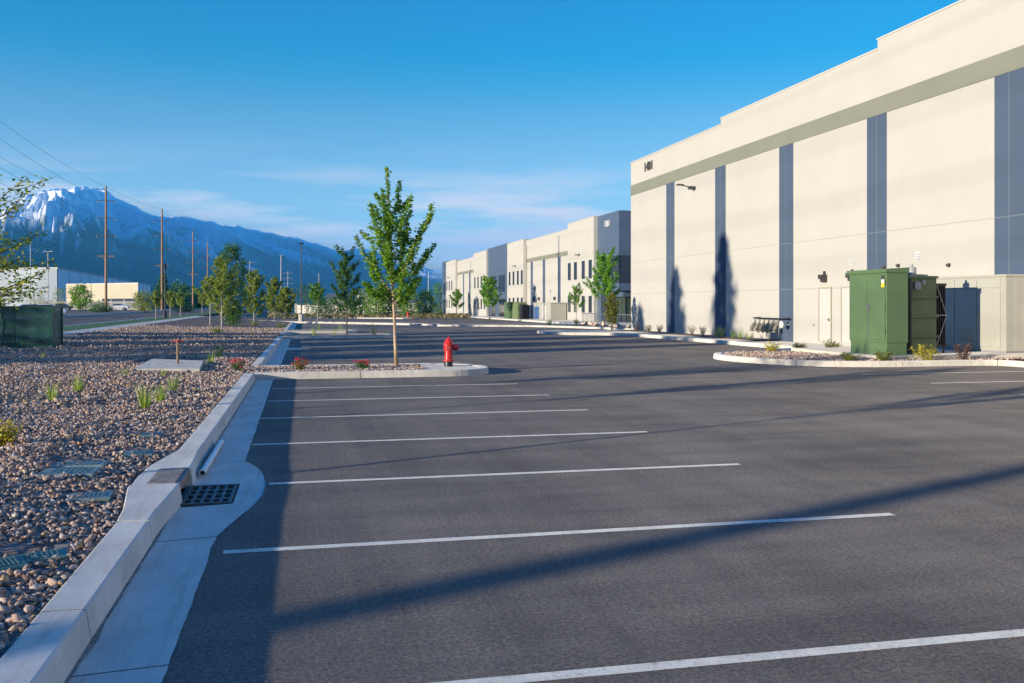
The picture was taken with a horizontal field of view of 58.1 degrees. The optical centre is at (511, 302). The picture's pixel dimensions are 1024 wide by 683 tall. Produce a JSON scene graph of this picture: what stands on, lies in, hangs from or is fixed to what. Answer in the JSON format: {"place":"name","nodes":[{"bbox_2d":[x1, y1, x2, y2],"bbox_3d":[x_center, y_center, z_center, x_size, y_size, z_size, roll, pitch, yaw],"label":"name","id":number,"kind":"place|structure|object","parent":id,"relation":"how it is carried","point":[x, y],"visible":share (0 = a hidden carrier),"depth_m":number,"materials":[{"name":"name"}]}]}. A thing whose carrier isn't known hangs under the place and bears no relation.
{"place":"outdoors","nodes":[
{"label":"outdoors","id":0,"kind":"place"},
{"bbox_2d":[0,307,175,313],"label":"neighbour car park","id":1,"kind":"structure","parent":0,"point":[74,311],"depth_m":196.71,"materials":[{"name":"grey asphalt"}]},
{"bbox_2d":[66,282,94,309],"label":"round tree","id":2,"kind":"object","parent":1,"relation":"on","point":[80,301],"visible":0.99,"depth_m":199.47,"materials":[{"name":"green plant"}]},
{"bbox_2d":[0,316,203,341],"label":"sidewalk","id":3,"kind":"structure","parent":0,"point":[107,327],"depth_m":66.22,"materials":[{"name":"concrete"}]},
{"bbox_2d":[0,306,229,318],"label":"verge","id":4,"kind":"structure","parent":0,"point":[82,313],"depth_m":145.94,"materials":[{"name":"green plant"}]},
{"bbox_2d":[85,300,115,311],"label":"hedge","id":5,"kind":"object","parent":4,"relation":"on","point":[103,308],"visible":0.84,"depth_m":149.43,"materials":[{"name":"green plant"}]},
{"bbox_2d":[96,186,115,313],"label":"power pole","id":6,"kind":"object","parent":4,"relation":"on","point":[106,235],"visible":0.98,"depth_m":149.85,"materials":[{"name":"brown wood"}]},
{"bbox_2d":[128,288,156,311],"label":"round tree","id":7,"kind":"object","parent":4,"relation":"on","point":[141,300],"visible":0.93,"depth_m":164.60,"materials":[{"name":"green plant"}]},
{"bbox_2d":[154,209,169,310],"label":"power pole","id":8,"kind":"object","parent":4,"relation":"on","point":[162,248],"visible":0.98,"depth_m":185.85,"materials":[{"name":"brown wood"}]},
{"bbox_2d":[187,231,198,308],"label":"power pole","id":9,"kind":"object","parent":4,"relation":"on","point":[192,261],"visible":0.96,"depth_m":244.88,"materials":[{"name":"brown wood"}]},
{"bbox_2d":[0,307,258,329],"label":"road","id":10,"kind":"structure","parent":0,"point":[76,320],"depth_m":112.90,"materials":[{"name":"grey asphalt"}]},
{"bbox_2d":[0,307,265,337],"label":"lawn strip","id":11,"kind":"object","parent":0,"point":[78,327],"visible":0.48,"depth_m":75.60,"materials":[{"name":"green plant"}]},
{"bbox_2d":[149,290,162,318],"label":"lawn tree","id":12,"kind":"object","parent":11,"relation":"on","point":[157,299],"visible":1,"depth_m":95.68,"materials":[{"name":"green plant"}]},
{"bbox_2d":[0,316,292,658],"bbox_3d":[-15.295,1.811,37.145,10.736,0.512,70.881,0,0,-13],"label":"gravel","id":13,"kind":"structure","parent":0,"point":[211,380],"depth_m":14.32,"materials":[{"name":"gravel"}]},
{"bbox_2d":[0,419,24,446],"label":"yellow shrub","id":14,"kind":"object","parent":13,"relation":"on","point":[6,437],"visible":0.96,"depth_m":11.23,"materials":[{"name":"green plant"}]},
{"bbox_2d":[0,555,28,571],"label":"valve box","id":15,"kind":"object","parent":13,"relation":"on","point":[8,562],"visible":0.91,"depth_m":6.12,"materials":[{"name":"green plastic"}]},
{"bbox_2d":[0,175,56,309],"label":"street tree","id":16,"kind":"object","parent":13,"relation":"on","point":[11,294],"visible":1,"depth_m":15.92,"materials":[{"name":"green plant"}]},
{"bbox_2d":[0,306,62,347],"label":"pipe cage","id":17,"kind":"object","parent":13,"relation":"on","point":[56,313],"visible":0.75,"depth_m":36.07,"materials":[{"name":"teal metal"}]},
{"bbox_2d":[18,548,68,563],"bbox_3d":[-3.227,1.806,6.327,0.360,0.175,0.200,0,7,-35],"label":"valve box","id":18,"kind":"object","parent":13,"relation":"on","point":[61,553],"visible":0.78,"depth_m":6.32,"materials":[{"name":"green plastic"}]},
{"bbox_2d":[36,467,104,477],"bbox_3d":[-4.478,1.777,9.332,0.580,0.175,0.360,0,3,-9],"label":"valve box","id":19,"kind":"object","parent":13,"relation":"on","point":[88,472],"visible":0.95,"depth_m":9.29,"materials":[{"name":"plastic"}]},
{"bbox_2d":[0,521,151,682],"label":"kerb","id":20,"kind":"structure","parent":13,"relation":"on","point":[49,645],"depth_m":5.27,"materials":[{"name":"concrete"}]},
{"bbox_2d":[50,460,110,467],"bbox_3d":[-4.605,1.789,9.828,0.560,0.175,0.340,0,0,-13],"label":"valve box","id":21,"kind":"object","parent":13,"relation":"on","point":[101,463],"visible":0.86,"depth_m":9.75,"materials":[{"name":"plastic"}]},
{"bbox_2d":[66,491,114,503],"bbox_3d":[-3.795,1.808,8.291,0.400,0.175,0.340,0,0,-19],"label":"valve box","id":22,"kind":"object","parent":13,"relation":"on","point":[103,496],"visible":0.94,"depth_m":8.21,"materials":[{"name":"plastic"}]},
{"bbox_2d":[125,449,155,457],"bbox_3d":[-4.293,1.801,10.626,0.340,0.175,0.340,0,2,-19],"label":"valve box","id":23,"kind":"object","parent":13,"relation":"on","point":[139,453],"visible":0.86,"depth_m":10.57,"materials":[{"name":"plastic"}]},
{"bbox_2d":[134,382,157,408],"bbox_3d":[-6.037,1.522,15.168,0.408,0.482,0.341,0,0,-13],"label":"grass tuft","id":24,"kind":"object","parent":13,"relation":"on","point":[145,400],"visible":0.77,"depth_m":15.13,"materials":[{"name":"green plant"}]},
{"bbox_2d":[116,483,181,541],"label":"kerb","id":25,"kind":"structure","parent":13,"relation":"on","point":[156,506],"depth_m":8.09,"materials":[{"name":"concrete"}]},
{"bbox_2d":[133,359,203,371],"bbox_3d":[-9.318,1.770,25.416,1.630,0.220,4.866,0,0,-16],"label":"concrete pad","id":26,"kind":"object","parent":13,"relation":"on","point":[171,365],"visible":0.56,"depth_m":24.49,"materials":[{"name":"grey concrete"}]},
{"bbox_2d":[144,449,201,487],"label":"kerb","id":27,"kind":"structure","parent":13,"relation":"on","point":[189,458],"depth_m":10.14,"materials":[{"name":"concrete"}]},
{"bbox_2d":[191,276,220,326],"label":"birch sapling","id":28,"kind":"object","parent":13,"relation":"on","point":[209,290],"visible":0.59,"depth_m":72.41,"materials":[{"name":"green plant"}]},
{"bbox_2d":[179,373,254,462],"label":"kerb","id":29,"kind":"structure","parent":13,"relation":"on","point":[205,436],"depth_m":13.96,"materials":[{"name":"concrete"}]},
{"bbox_2d":[202,254,239,332],"bbox_3d":[-18.082,-0.547,57.345,2.314,4.989,2.355,0,0,-13],"label":"birch sapling","id":30,"kind":"object","parent":13,"relation":"on","point":[220,285],"visible":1,"depth_m":57.31,"materials":[{"name":"green plant"}]},
{"bbox_2d":[208,242,254,325],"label":"dense tree","id":31,"kind":"object","parent":13,"relation":"on","point":[229,250],"visible":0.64,"depth_m":78.58,"materials":[{"name":"green plant"}]},
{"bbox_2d":[241,269,267,321],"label":"birch sapling","id":32,"kind":"object","parent":13,"relation":"on","point":[254,283],"visible":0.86,"depth_m":82.69,"materials":[{"name":"green plant"}]},
{"bbox_2d":[251,336,282,366],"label":"kerb","id":33,"kind":"structure","parent":13,"relation":"on","point":[264,357],"depth_m":33.15,"materials":[{"name":"concrete"}]},
{"bbox_2d":[274,286,296,319],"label":"birch sapling","id":34,"kind":"object","parent":13,"relation":"on","point":[286,304],"visible":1,"depth_m":122.07,"materials":[{"name":"green plant"}]},
{"bbox_2d":[0,186,441,303],"bbox_3d":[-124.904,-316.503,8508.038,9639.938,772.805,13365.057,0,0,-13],"label":"mountain range","id":35,"kind":"structure","parent":0,"point":[263,251],"depth_m":4321.97,"materials":[{"name":"blue stone"}]},
{"bbox_2d":[30,303,441,681],"bbox_3d":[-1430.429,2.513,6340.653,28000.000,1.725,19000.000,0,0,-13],"label":"ground","id":36,"kind":"structure","parent":0,"point":[263,314],"depth_m":227.30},
{"bbox_2d":[0,267,150,305],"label":"metal warehouse","id":37,"kind":"structure","parent":36,"relation":"on","point":[58,277],"depth_m":303.73,"materials":[{"name":"white metal"}]},
{"bbox_2d":[39,300,150,309],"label":"hedge","id":38,"kind":"object","parent":36,"relation":"on","point":[125,303],"visible":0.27,"depth_m":217.68,"materials":[{"name":"green plant"}]},
{"bbox_2d":[66,283,137,308],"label":"tan building","id":39,"kind":"structure","parent":36,"relation":"on","point":[116,292],"depth_m":251.72,"materials":[{"name":"beige concrete"}]},
{"bbox_2d":[151,272,173,307],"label":"dark tree","id":40,"kind":"object","parent":36,"relation":"on","point":[158,287],"visible":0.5,"depth_m":289.40,"materials":[{"name":"green plant"}]},
{"bbox_2d":[167,277,191,307],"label":"dark tree","id":41,"kind":"object","parent":36,"relation":"on","point":[180,287],"visible":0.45,"depth_m":289.00,"materials":[{"name":"green plant"}]},
{"bbox_2d":[181,284,217,307],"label":"dark tree","id":42,"kind":"object","parent":36,"relation":"on","point":[196,295],"visible":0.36,"depth_m":278.67,"materials":[{"name":"green plant"}]},
{"bbox_2d":[295,304,390,313],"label":"boundary wall","id":43,"kind":"structure","parent":36,"relation":"on","point":[297,309],"depth_m":237.79,"materials":[{"name":"beige concrete"}]},
{"bbox_2d":[424,281,441,313],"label":"hedge tree","id":44,"kind":"object","parent":36,"relation":"on","point":[437,291],"visible":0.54,"depth_m":239.72,"materials":[{"name":"green plant"}]},
{"bbox_2d":[439,210,630,322],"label":"office warehouse","id":45,"kind":"structure","parent":36,"relation":"on","point":[555,267],"depth_m":127.68,"materials":[{"name":"concrete"}]},
{"bbox_2d":[631,0,1023,345],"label":"warehouse building","id":46,"kind":"structure","parent":36,"relation":"on","point":[902,147],"depth_m":40.92,"materials":[{"name":"concrete"}]},
{"bbox_2d":[749,317,789,336],"bbox_3d":[13.031,1.230,46.662,0.640,1.000,3.500,0,0,-13],"label":"hose manifold","id":47,"kind":"object","parent":46,"relation":"attached to","point":[768,325],"visible":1,"depth_m":46.67,"materials":[{"name":"black metal"}]},
{"bbox_2d":[818,287,831,341],"bbox_3d":[14.310,0.510,42.204,0.103,2.480,1.060,0,0,-13],"label":"door","id":48,"kind":"structure","parent":46,"relation":"in","point":[824,295],"depth_m":42.24,"materials":[{"name":"metal"}]},
{"bbox_2d":[841,286,850,342],"bbox_3d":[14.734,0.510,40.424,0.058,2.480,1.060,0,0,-13],"label":"door","id":49,"kind":"structure","parent":46,"relation":"in","point":[845,289],"depth_m":40.60,"materials":[{"name":"metal"}]},
{"bbox_2d":[211,315,298,320],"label":"driveway","id":50,"kind":"structure","parent":0,"point":[257,318],"depth_m":137.19,"materials":[{"name":"concrete"}]},
{"bbox_2d":[264,276,282,312],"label":"birch sapling","id":51,"kind":"object","parent":50,"relation":"on","point":[271,304],"visible":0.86,"depth_m":123.96,"materials":[{"name":"green plant"}]},
{"bbox_2d":[408,265,441,282],"bbox_3d":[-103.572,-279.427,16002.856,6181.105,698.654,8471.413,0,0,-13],"label":"distant range","id":52,"kind":"structure","parent":0,"point":[435,275],"depth_m":14293.50,"materials":[{"name":"blue stone"}]},
{"bbox_2d":[0,0,958,268],"label":"sky","id":53,"kind":"structure","parent":0,"point":[517,119],"materials":[{"name":"blue"}]},
{"bbox_2d":[519,304,529,318],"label":"radiator bank","id":54,"kind":"structure","parent":0,"point":[524,311],"depth_m":129.93,"materials":[{"name":"black metal"}]},
{"bbox_2d":[445,314,630,327],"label":"front walk","id":55,"kind":"structure","parent":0,"point":[570,322],"depth_m":114.75,"materials":[{"name":"concrete"}]},
{"bbox_2d":[449,289,463,313],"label":"maple sapling","id":56,"kind":"object","parent":55,"relation":"on","point":[458,295],"visible":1,"depth_m":189.97,"materials":[{"name":"green plant"}]},
{"bbox_2d":[446,324,630,327],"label":"front bed","id":57,"kind":"object","parent":55,"relation":"on","point":[600,325],"visible":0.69,"depth_m":87.69,"materials":[{"name":"gravel"}]},
{"bbox_2d":[568,282,584,319],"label":"maple sapling","id":58,"kind":"object","parent":57,"relation":"on","point":[577,296],"visible":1,"depth_m":87.41,"materials":[{"name":"green plant"}]},
{"bbox_2d":[534,303,565,319],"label":"tan cabinet","id":59,"kind":"object","parent":55,"relation":"on","point":[549,311],"visible":0.89,"depth_m":119.97,"materials":[{"name":"beige metal"}]},
{"bbox_2d":[582,247,620,326],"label":"maple sapling","id":60,"kind":"object","parent":55,"relation":"on","point":[606,275],"visible":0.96,"depth_m":75.20,"materials":[{"name":"green plant"}]},
{"bbox_2d":[582,313,630,324],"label":"railing","id":61,"kind":"object","parent":55,"relation":"on","point":[605,317],"visible":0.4,"depth_m":93.36,"materials":[{"name":"metal"}]},
{"bbox_2d":[162,317,1023,682],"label":"parking lot","id":62,"kind":"structure","parent":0,"point":[930,459],"depth_m":8.05,"materials":[{"name":"grey asphalt"}]},
{"bbox_2d":[68,379,272,682],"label":"gutter","id":63,"kind":"object","parent":62,"relation":"on","point":[144,623],"visible":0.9,"depth_m":6.42,"materials":[{"name":"concrete"}]},
{"bbox_2d":[64,381,255,682],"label":"gutter silt","id":64,"kind":"object","parent":63,"relation":"on","point":[92,642],"visible":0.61,"depth_m":5.94,"materials":[{"name":"grey concrete"}]},
{"bbox_2d":[199,439,223,475],"bbox_3d":[-3.654,1.867,11.257,0.077,0.074,2.330,0,0,-13],"label":"plastic pipe","id":65,"kind":"object","parent":63,"relation":"on","point":[209,461],"visible":1,"depth_m":10.93,"materials":[{"name":"white plastic"}]},
{"bbox_2d":[265,323,296,364],"bbox_3d":[-15.881,2.109,66.078,0.500,0.410,82.095,0,0,-13],"label":"gutter","id":66,"kind":"object","parent":62,"relation":"on","point":[276,358],"visible":0.58,"depth_m":36.45,"materials":[{"name":"concrete"}]},
{"bbox_2d":[299,296,334,314],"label":"hedge tree","id":67,"kind":"object","parent":62,"relation":"on","point":[320,310],"visible":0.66,"depth_m":199.61,"materials":[{"name":"green plant"}]},
{"bbox_2d":[198,317,436,325],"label":"kerb","id":68,"kind":"structure","parent":62,"relation":"on","point":[422,324],"depth_m":99.34,"materials":[{"name":"concrete"}]},
{"bbox_2d":[286,330,356,333],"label":"kerb","id":69,"kind":"structure","parent":62,"relation":"on","point":[298,332],"depth_m":63.84,"materials":[{"name":"concrete"}]},
{"bbox_2d":[283,334,387,335],"bbox_3d":[-10.349,1.914,54.868,6.358,0.016,3.120,0,0,-13],"label":"island bed","id":70,"kind":"object","parent":62,"relation":"on","point":[334,335],"visible":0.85,"depth_m":54.32,"materials":[{"name":"gravel"}]},
{"bbox_2d":[329,244,361,334],"bbox_3d":[-9.875,-0.775,55.196,2.118,5.543,2.148,0,0,-42],"label":"maple sapling","id":71,"kind":"object","parent":70,"relation":"on","point":[347,275],"visible":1,"depth_m":55.12,"materials":[{"name":"green plant"}]},
{"bbox_2d":[315,296,356,314],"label":"hedge tree","id":72,"kind":"object","parent":62,"relation":"on","point":[334,309],"visible":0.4,"depth_m":199.00,"materials":[{"name":"green plant"}]},
{"bbox_2d":[282,334,392,339],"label":"kerb","id":73,"kind":"structure","parent":62,"relation":"on","point":[339,336],"depth_m":53.22,"materials":[{"name":"concrete"}]},
{"bbox_2d":[347,292,373,315],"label":"hedge tree","id":74,"kind":"object","parent":62,"relation":"on","point":[361,309],"visible":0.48,"depth_m":175.12,"materials":[{"name":"green plant"}]},
{"bbox_2d":[267,311,470,318],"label":"dry weeds","id":75,"kind":"object","parent":62,"relation":"on","point":[279,315],"visible":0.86,"depth_m":156.49,"materials":[{"name":"plant"}]},
{"bbox_2d":[254,363,488,380],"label":"kerb","id":76,"kind":"structure","parent":62,"relation":"on","point":[481,370],"depth_m":23.48,"materials":[{"name":"concrete"}]},
{"bbox_2d":[359,285,389,315],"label":"hedge tree","id":77,"kind":"object","parent":62,"relation":"on","point":[376,304],"visible":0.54,"depth_m":171.31,"materials":[{"name":"green plant"}]},
{"bbox_2d":[395,284,424,314],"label":"hedge tree","id":78,"kind":"object","parent":62,"relation":"on","point":[404,310],"visible":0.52,"depth_m":171.67,"materials":[{"name":"green plant"}]},
{"bbox_2d":[261,409,587,418],"bbox_3d":[-1.385,1.896,15.772,5.620,0.001,0.100,0,0,-13],"label":"parking line","id":79,"kind":"object","parent":62,"relation":"on","point":[419,414],"visible":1,"depth_m":15.68,"materials":[{"name":"white paint"}]},
{"bbox_2d":[415,287,438,313],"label":"hedge tree","id":80,"kind":"object","parent":62,"relation":"on","point":[427,309],"visible":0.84,"depth_m":177.54,"materials":[{"name":"green plant"}]},
{"bbox_2d":[253,431,646,444],"bbox_3d":[-0.741,1.896,12.965,5.600,0.001,0.100,0,0,-13],"label":"parking line","id":81,"kind":"object","parent":62,"relation":"on","point":[446,438],"visible":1,"depth_m":12.90,"materials":[{"name":"white paint"}]},
{"bbox_2d":[479,275,501,318],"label":"maple sapling","id":82,"kind":"object","parent":62,"relation":"on","point":[486,295],"visible":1,"depth_m":132.29,"materials":[{"name":"green plant"}]},
{"bbox_2d":[269,463,740,484],"bbox_3d":[0.062,1.896,10.265,5.360,0.001,0.100,0,0,-13],"label":"parking line","id":83,"kind":"object","parent":62,"relation":"on","point":[500,474],"visible":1,"depth_m":10.19,"materials":[{"name":"white paint"}]},
{"bbox_2d":[437,316,630,329],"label":"kerb","id":84,"kind":"structure","parent":62,"relation":"on","point":[585,327],"depth_m":84.99,"materials":[{"name":"concrete"}]},
{"bbox_2d":[223,513,893,553],"bbox_3d":[0.611,1.896,7.652,5.760,0.001,0.100,0,0,-13],"label":"parking line","id":85,"kind":"object","parent":62,"relation":"on","point":[532,534],"visible":1,"depth_m":7.58,"materials":[{"name":"white paint"}]},
{"bbox_2d":[433,629,1023,682],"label":"parking line","id":86,"kind":"object","parent":62,"relation":"on","point":[565,674],"visible":1,"depth_m":4.92,"materials":[{"name":"white paint"}]},
{"bbox_2d":[537,330,1023,366],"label":"kerb","id":87,"kind":"structure","parent":62,"relation":"on","point":[825,363],"depth_m":27.99,"materials":[{"name":"concrete"}]},
{"bbox_2d":[548,330,1023,360],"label":"building walk","id":88,"kind":"structure","parent":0,"point":[812,345],"depth_m":49.58,"materials":[{"name":"concrete"}]},
{"bbox_2d":[603,291,619,329],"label":"columnar tree","id":89,"kind":"object","parent":88,"relation":"on","point":[609,313],"visible":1,"depth_m":65.38,"materials":[{"name":"green plant"}]},
{"bbox_2d":[624,330,778,339],"bbox_3d":[10.433,1.887,56.429,1.390,0.108,21.500,0,0,-13],"label":"wall bed","id":90,"kind":"object","parent":88,"relation":"on","point":[702,335],"visible":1,"depth_m":53.04,"materials":[{"name":"gravel"}]},
{"bbox_2d":[724,350,1023,360],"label":"gravel","id":91,"kind":"structure","parent":88,"relation":"on","point":[788,354],"depth_m":29.63,"materials":[{"name":"gravel"}]},
{"bbox_2d":[909,344,939,359],"bbox_3d":[12.531,1.492,27.997,0.865,0.589,0.881,0,0,-13],"label":"yellow shrub","id":92,"kind":"object","parent":91,"relation":"on","point":[923,354],"visible":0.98,"depth_m":28.04,"materials":[{"name":"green plant"}]},
{"bbox_2d":[951,337,972,359],"bbox_3d":[13.860,1.411,28.331,0.602,0.748,0.715,0,0,37],"label":"barberry shrub","id":93,"kind":"object","parent":91,"relation":"on","point":[964,355],"visible":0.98,"depth_m":28.25,"materials":[{"name":"red plant"}]},
{"bbox_2d":[791,347,1023,359],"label":"equipment pad","id":94,"kind":"object","parent":88,"relation":"on","point":[948,353],"visible":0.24,"depth_m":29.94,"materials":[{"name":"concrete"}]},
{"bbox_2d":[846,267,908,355],"bbox_3d":[11.718,0.280,29.625,0.860,2.779,2.120,0,0,-13],"label":"switchgear cabinet","id":95,"kind":"object","parent":94,"relation":"on","point":[878,309],"visible":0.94,"depth_m":28.91,"materials":[{"name":"metal"}]},
{"bbox_2d":[907,264,938,353],"bbox_3d":[13.123,0.205,30.665,1.100,2.930,1.850,0,0,-13],"label":"pad transformer","id":96,"kind":"object","parent":94,"relation":"on","point":[922,297],"visible":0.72,"depth_m":29.84,"materials":[{"name":"green metal"}]},
{"bbox_2d":[936,283,947,352],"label":"radiator bank","id":97,"kind":"structure","parent":94,"relation":"on","point":[940,314],"depth_m":30.14,"materials":[{"name":"black metal"}]},
{"bbox_2d":[936,274,1023,352],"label":"tan cabinet","id":98,"kind":"object","parent":94,"relation":"on","point":[985,313],"visible":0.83,"depth_m":30.89,"materials":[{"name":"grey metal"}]},
{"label":"long strip bed","id":99,"kind":"structure","parent":0,"visible":0},
{"bbox_2d":[308,282,325,321],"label":"maple sapling","id":100,"kind":"object","parent":99,"relation":"on","point":[317,295],"visible":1,"depth_m":104.74,"materials":[{"name":"green plant"}]},
{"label":"island bed","id":101,"kind":"structure","parent":0,"visible":0},
{"bbox_2d":[243,363,430,373],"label":"gravel","id":102,"kind":"structure","parent":101,"relation":"on","point":[337,367],"depth_m":24.63,"materials":[{"name":"gravel"}]},
{"bbox_2d":[353,167,436,365],"bbox_3d":[-3.214,-1.010,25.855,2.252,5.675,1.474,0,0,-38],"label":"maple sapling","id":103,"kind":"object","parent":101,"relation":"on","point":[390,228],"visible":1,"depth_m":25.72,"materials":[{"name":"green plant"}]},
{"bbox_2d":[419,364,477,369],"bbox_3d":[-1.707,1.751,25.402,1.550,0.001,2.590,0,0,-13],"label":"hydrant pad","id":104,"kind":"object","parent":101,"relation":"on","point":[439,366],"visible":0.67,"depth_m":25.42,"materials":[{"name":"concrete"}]},
{"bbox_2d":[443,337,458,366],"bbox_3d":[-1.702,1.349,25.459,0.422,0.843,0.410,0,0,24],"label":"fire hydrant","id":105,"kind":"object","parent":104,"relation":"on","point":[449,348],"visible":0.98,"depth_m":25.39,"materials":[{"name":"red metal"}]},
{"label":"drain floor","id":106,"kind":"structure","parent":0,"visible":0},
{"bbox_2d":[181,486,238,543],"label":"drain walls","id":107,"kind":"structure","parent":106,"relation":"on","point":[182,490],"depth_m":9.67,"materials":[{"name":"grey concrete"}]},
{"bbox_2d":[132,469,158,484],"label":"kerb","id":108,"kind":"structure","parent":107,"relation":"on","point":[145,476],"depth_m":9.21,"materials":[{"name":"concrete"}]},
{"bbox_2d":[147,468,237,506],"bbox_3d":[-3.189,1.964,9.252,0.790,0.472,0.975,0,0,-13],"label":"storm drain","id":109,"kind":"object","parent":107,"relation":"in","point":[204,495],"visible":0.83,"depth_m":9.23,"materials":[{"name":"metal"}]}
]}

